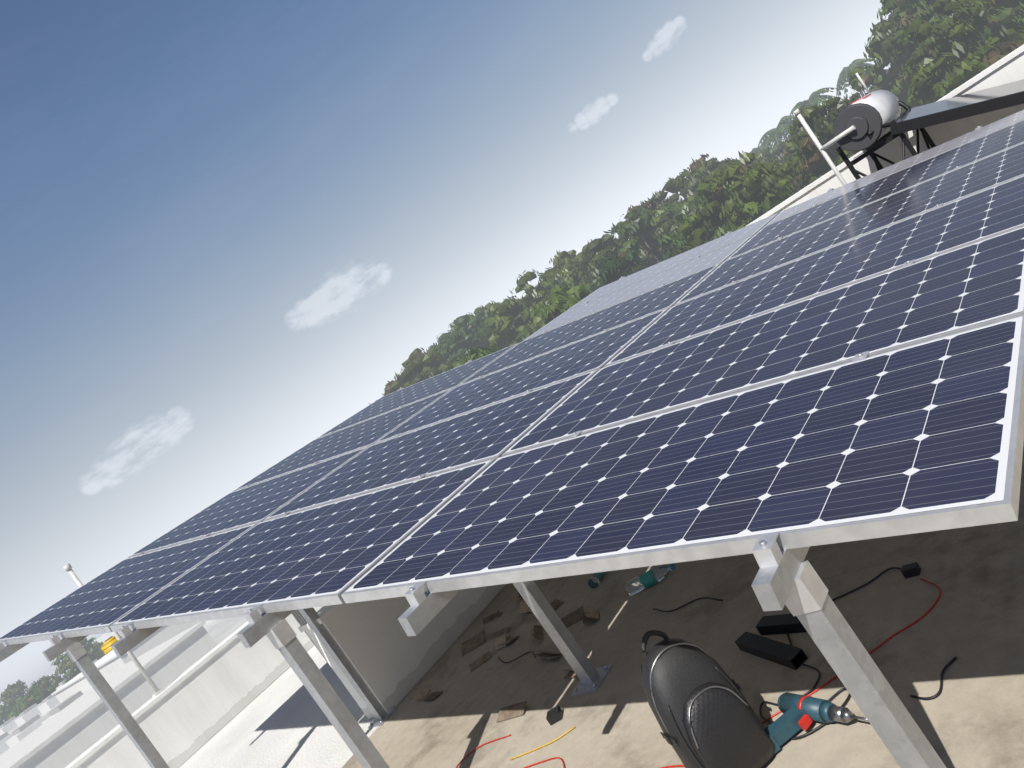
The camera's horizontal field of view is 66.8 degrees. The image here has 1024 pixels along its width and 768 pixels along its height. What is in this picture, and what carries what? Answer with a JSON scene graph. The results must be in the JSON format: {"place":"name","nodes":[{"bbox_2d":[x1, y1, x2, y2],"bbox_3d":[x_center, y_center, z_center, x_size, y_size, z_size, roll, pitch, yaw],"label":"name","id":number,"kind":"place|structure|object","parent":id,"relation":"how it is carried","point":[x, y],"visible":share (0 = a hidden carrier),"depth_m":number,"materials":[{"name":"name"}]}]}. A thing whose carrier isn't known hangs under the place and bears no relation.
{"place":"outdoors","nodes":[
{"label":"outdoors","id":0,"kind":"place"},
{"bbox_2d":[7,669,75,705],"bbox_3d":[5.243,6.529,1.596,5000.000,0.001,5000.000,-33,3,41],"label":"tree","id":1,"kind":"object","parent":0,"point":[49,675],"depth_m":1138.15,"materials":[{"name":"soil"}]},
{"bbox_2d":[0,680,28,725],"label":"tree","id":2,"kind":"object","parent":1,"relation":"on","point":[9,694],"visible":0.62,"depth_m":95.41,"materials":[{"name":"green plant"}]},
{"bbox_2d":[7,673,64,720],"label":"tree","id":3,"kind":"object","parent":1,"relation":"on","point":[39,691],"visible":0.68,"depth_m":85.57,"materials":[{"name":"green plant"}]},
{"bbox_2d":[51,637,104,683],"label":"tree","id":4,"kind":"object","parent":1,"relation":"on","point":[94,651],"visible":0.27,"depth_m":85.59,"materials":[{"name":"green plant"}]},
{"bbox_2d":[0,616,246,767],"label":"neighbour industrial roof","id":5,"kind":"structure","parent":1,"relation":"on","point":[64,725],"depth_m":24.39,"materials":[{"name":"grey"}]},
{"bbox_2d":[101,636,117,654],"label":"yellow water tank","id":6,"kind":"object","parent":5,"relation":"on","point":[106,647],"visible":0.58,"depth_m":81.51,"materials":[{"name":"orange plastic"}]},
{"bbox_2d":[369,348,448,403],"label":"tree","id":7,"kind":"object","parent":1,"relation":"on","point":[418,365],"visible":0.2,"depth_m":59.44,"materials":[{"name":"green plant"}]},
{"bbox_2d":[423,343,438,366],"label":"tree","id":8,"kind":"object","parent":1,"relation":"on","point":[432,346],"visible":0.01,"depth_m":69.55,"materials":[{"name":"green plant"}]},
{"bbox_2d":[424,340,448,366],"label":"tree","id":9,"kind":"object","parent":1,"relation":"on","point":[432,349],"depth_m":69.04,"materials":[{"name":"green plant"}]},
{"bbox_2d":[447,345,498,369],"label":"tree","id":10,"kind":"object","parent":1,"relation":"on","point":[475,353],"visible":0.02,"depth_m":35.92,"materials":[{"name":"green plant"}]},
{"bbox_2d":[434,303,514,363],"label":"tree","id":11,"kind":"object","parent":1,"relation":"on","point":[456,341],"visible":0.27,"depth_m":63.57,"materials":[{"name":"green plant"}]},
{"bbox_2d":[467,306,488,349],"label":"tree","id":12,"kind":"object","parent":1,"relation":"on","point":[480,311],"depth_m":69.17,"materials":[{"name":"green plant"}]},
{"bbox_2d":[471,300,501,348],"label":"tree","id":13,"kind":"object","parent":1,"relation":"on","point":[489,304],"depth_m":74.75,"materials":[{"name":"green plant"}]},
{"bbox_2d":[483,295,529,343],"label":"tree","id":14,"kind":"object","parent":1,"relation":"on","point":[513,298],"visible":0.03,"depth_m":64.94,"materials":[{"name":"green plant"}]},
{"bbox_2d":[481,258,577,350],"bbox_3d":[4.176,-2.849,56.251,11.271,12.725,6.899,-36,2,-31],"label":"tree","id":15,"kind":"object","parent":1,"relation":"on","point":[525,325],"visible":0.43,"depth_m":54.72,"materials":[{"name":"green plant"}]},
{"bbox_2d":[530,280,595,330],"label":"tree","id":16,"kind":"object","parent":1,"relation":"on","point":[562,299],"visible":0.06,"depth_m":40.07,"materials":[{"name":"green plant"}]},
{"bbox_2d":[549,240,589,270],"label":"tree","id":17,"kind":"object","parent":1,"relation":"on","point":[562,259],"visible":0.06,"depth_m":62.19,"materials":[{"name":"green plant"}]},
{"bbox_2d":[566,252,615,284],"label":"tree","id":18,"kind":"object","parent":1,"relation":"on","point":[576,271],"visible":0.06,"depth_m":52.96,"materials":[{"name":"green plant"}]},
{"bbox_2d":[552,230,659,292],"bbox_3d":[9.013,-5.537,55.224,8.530,11.710,11.604,-33,3,41],"label":"tree","id":19,"kind":"object","parent":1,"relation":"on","point":[598,244],"visible":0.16,"depth_m":51.74,"materials":[{"name":"green plant"}]},
{"bbox_2d":[589,244,641,291],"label":"tree","id":20,"kind":"object","parent":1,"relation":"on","point":[611,266],"visible":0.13,"depth_m":44.06,"materials":[{"name":"green plant"}]},
{"bbox_2d":[590,205,684,275],"bbox_3d":[10.575,-6.721,52.118,7.425,12.078,6.737,-36,2,-31],"label":"tree","id":21,"kind":"object","parent":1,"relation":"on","point":[633,224],"visible":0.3,"depth_m":51.88,"materials":[{"name":"green plant"}]},
{"bbox_2d":[624,197,670,249],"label":"tree","id":22,"kind":"object","parent":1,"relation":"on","point":[650,203],"visible":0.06,"depth_m":56.30,"materials":[{"name":"green plant"}]},
{"bbox_2d":[646,200,691,251],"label":"tree","id":23,"kind":"object","parent":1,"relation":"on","point":[662,218],"visible":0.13,"depth_m":51.09,"materials":[{"name":"green plant"}]},
{"bbox_2d":[652,153,742,207],"bbox_3d":[16.302,-11.293,58.749,7.895,12.579,10.122,-33,3,41],"label":"tree","id":24,"kind":"object","parent":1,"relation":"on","point":[701,168],"visible":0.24,"depth_m":57.12,"materials":[{"name":"green plant"}]},
{"bbox_2d":[657,181,747,259],"bbox_3d":[13.054,-6.838,42.979,8.001,10.085,7.934,-33,3,41],"label":"tree","id":25,"kind":"object","parent":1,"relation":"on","point":[676,246],"visible":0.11,"depth_m":42.75,"materials":[{"name":"green plant"}]},
{"bbox_2d":[687,189,748,215],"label":"tree","id":26,"kind":"object","parent":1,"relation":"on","point":[690,198],"depth_m":54.11,"materials":[{"name":"green plant"}]},
{"bbox_2d":[671,150,809,249],"bbox_3d":[13.578,-7.065,38.783,9.670,10.201,6.172,-35,2,-19],"label":"tree","id":27,"kind":"object","parent":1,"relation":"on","point":[760,188],"visible":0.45,"depth_m":37.68,"materials":[{"name":"green plant"}]},
{"bbox_2d":[749,147,783,166],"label":"tree","id":28,"kind":"object","parent":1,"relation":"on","point":[763,156],"visible":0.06,"depth_m":66.77,"materials":[{"name":"green plant"}]},
{"bbox_2d":[757,116,793,150],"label":"palm","id":29,"kind":"object","parent":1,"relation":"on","point":[777,134],"visible":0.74,"depth_m":91.30,"materials":[{"name":"green plant"}]},
{"bbox_2d":[772,134,798,163],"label":"tree","id":30,"kind":"object","parent":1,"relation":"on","point":[780,153],"visible":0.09,"depth_m":66.08,"materials":[{"name":"green plant"}]},
{"bbox_2d":[784,115,825,184],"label":"tree","id":31,"kind":"object","parent":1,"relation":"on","point":[788,147],"visible":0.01,"depth_m":48.23,"materials":[{"name":"green plant"}]},
{"bbox_2d":[788,87,842,133],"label":"palm","id":32,"kind":"object","parent":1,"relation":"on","point":[814,97],"visible":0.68,"depth_m":83.47,"materials":[{"name":"green plant"}]},
{"bbox_2d":[786,94,912,189],"bbox_3d":[17.551,-9.725,37.597,6.138,10.130,6.090,-34,2,26],"label":"tree","id":33,"kind":"object","parent":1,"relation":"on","point":[812,156],"visible":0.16,"depth_m":37.02,"materials":[{"name":"green plant"}]},
{"bbox_2d":[836,58,876,97],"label":"palm","id":34,"kind":"object","parent":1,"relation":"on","point":[843,79],"visible":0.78,"depth_m":91.17,"materials":[{"name":"green plant"}]},
{"bbox_2d":[847,7,944,107],"bbox_3d":[26.387,-17.819,48.111,8.239,12.565,7.515,-34,2,17],"label":"tree","id":35,"kind":"object","parent":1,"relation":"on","point":[880,46],"visible":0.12,"depth_m":48.16,"materials":[{"name":"green plant"}]},
{"bbox_2d":[880,7,938,56],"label":"tree","id":36,"kind":"object","parent":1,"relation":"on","point":[892,14],"depth_m":61.91,"materials":[{"name":"green plant"}]},
{"bbox_2d":[887,75,934,102],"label":"tree","id":37,"kind":"object","parent":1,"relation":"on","point":[903,96],"visible":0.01,"depth_m":49.89,"materials":[{"name":"green plant"}]},
{"bbox_2d":[877,0,1023,59],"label":"tree","id":38,"kind":"object","parent":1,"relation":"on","point":[913,9],"visible":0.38,"depth_m":42.69,"materials":[{"name":"green plant"}]},
{"bbox_2d":[895,0,1023,106],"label":"tree","id":39,"kind":"object","parent":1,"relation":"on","point":[943,63],"visible":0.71,"depth_m":36.30,"materials":[{"name":"green plant"}]},
{"bbox_2d":[988,0,1019,41],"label":"tree","id":40,"kind":"object","parent":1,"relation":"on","point":[1011,5],"visible":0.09,"depth_m":39.23,"materials":[{"name":"green plant"}]},
{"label":"building walls","id":41,"kind":"object","parent":1,"relation":"on","visible":0},
{"bbox_2d":[179,584,506,767],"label":"white roof","id":42,"kind":"structure","parent":41,"relation":"on","point":[282,721],"depth_m":6.13,"materials":[{"name":"white concrete"}]},
{"bbox_2d":[342,444,1023,767],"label":"terrace floor","id":43,"kind":"structure","parent":41,"relation":"on","point":[971,715],"depth_m":2.86,"materials":[{"name":"concrete"}]},
{"bbox_2d":[0,126,981,767],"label":"mounting frame","id":44,"kind":"object","parent":43,"relation":"on","point":[794,582],"visible":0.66,"depth_m":2.88,"materials":[{"name":"metal"}]},
{"bbox_2d":[291,609,336,674],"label":"cable conduits","id":45,"kind":"object","parent":44,"relation":"attached to","point":[298,617],"visible":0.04,"depth_m":5.41,"materials":[{"name":"grey"}]},
{"bbox_2d":[0,110,1023,645],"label":"solar panels","id":46,"kind":"object","parent":44,"relation":"attached to","point":[746,410],"visible":1,"depth_m":2.96,"materials":[{"name":"glass"}]},
{"bbox_2d":[413,593,598,724],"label":"cardboard scraps","id":47,"kind":"object","parent":43,"relation":"on","point":[554,715],"visible":0.8,"depth_m":4.42,"materials":[{"name":"brown cardboard"}]},
{"bbox_2d":[65,44,1023,767],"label":"parapet walls","id":48,"kind":"structure","parent":43,"relation":"on","point":[189,712],"depth_m":7.07,"materials":[{"name":"white paint"}]},
{"bbox_2d":[63,563,164,697],"bbox_3d":[-3.762,2.318,7.323,0.100,1.500,0.100,-33,3,41],"label":"vent pipe","id":49,"kind":"object","parent":48,"relation":"on","point":[68,567],"visible":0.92,"depth_m":7.32,"materials":[{"name":"white plastic"}]},
{"bbox_2d":[624,563,675,595],"bbox_3d":[0.713,0.996,3.990,0.282,0.072,0.074,-34,2,20],"label":"water bottle","id":50,"kind":"object","parent":43,"relation":"on","point":[643,581],"visible":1,"depth_m":3.97,"materials":[{"name":"teal"}]},
{"bbox_2d":[640,630,772,767],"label":"backpack","id":51,"kind":"object","parent":43,"relation":"on","point":[705,715],"visible":1,"depth_m":2.24,"materials":[{"name":"black fabric"}]},
{"bbox_2d":[456,562,956,767],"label":"cables","id":52,"kind":"object","parent":43,"relation":"on","point":[910,570],"visible":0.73,"depth_m":2.51,"materials":[{"name":"black plastic"}]},
{"bbox_2d":[735,614,807,669],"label":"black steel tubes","id":53,"kind":"object","parent":43,"relation":"on","point":[780,653],"visible":0.82,"depth_m":2.77,"materials":[{"name":"black"}]},
{"bbox_2d":[765,692,867,753],"bbox_3d":[0.854,0.979,2.212,0.201,0.068,0.330,-36,2,-27],"label":"power drill","id":54,"kind":"object","parent":43,"relation":"on","point":[800,712],"visible":0.95,"depth_m":2.26,"materials":[{"name":"blue plastic"}]},
{"bbox_2d":[793,73,1023,184],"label":"solar water heater","id":55,"kind":"object","parent":43,"relation":"on","point":[868,120],"visible":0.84,"depth_m":6.74,"materials":[{"name":"black paint"}]},
{"bbox_2d":[92,630,131,642],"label":"neighbour house","id":56,"kind":"structure","parent":0,"point":[103,638],"depth_m":144.59,"materials":[{"name":"white paint"}]},
{"bbox_2d":[0,0,892,704],"label":"sky","id":57,"kind":"structure","parent":0,"point":[227,226],"materials":[{"name":"blue"}]},
{"bbox_2d":[588,572,605,587],"bbox_3d":[0.513,1.115,4.576,0.063,0.061,0.240,-33,2,31],"label":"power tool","id":58,"kind":"object","parent":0,"point":[594,580],"visible":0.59,"depth_m":4.51,"materials":[{"name":"teal plastic"}]},
{"bbox_2d":[749,138,785,156],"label":"palm","id":59,"kind":"object","parent":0,"point":[755,151],"visible":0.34,"depth_m":101.83,"materials":[{"name":"green plant"}]}
]}

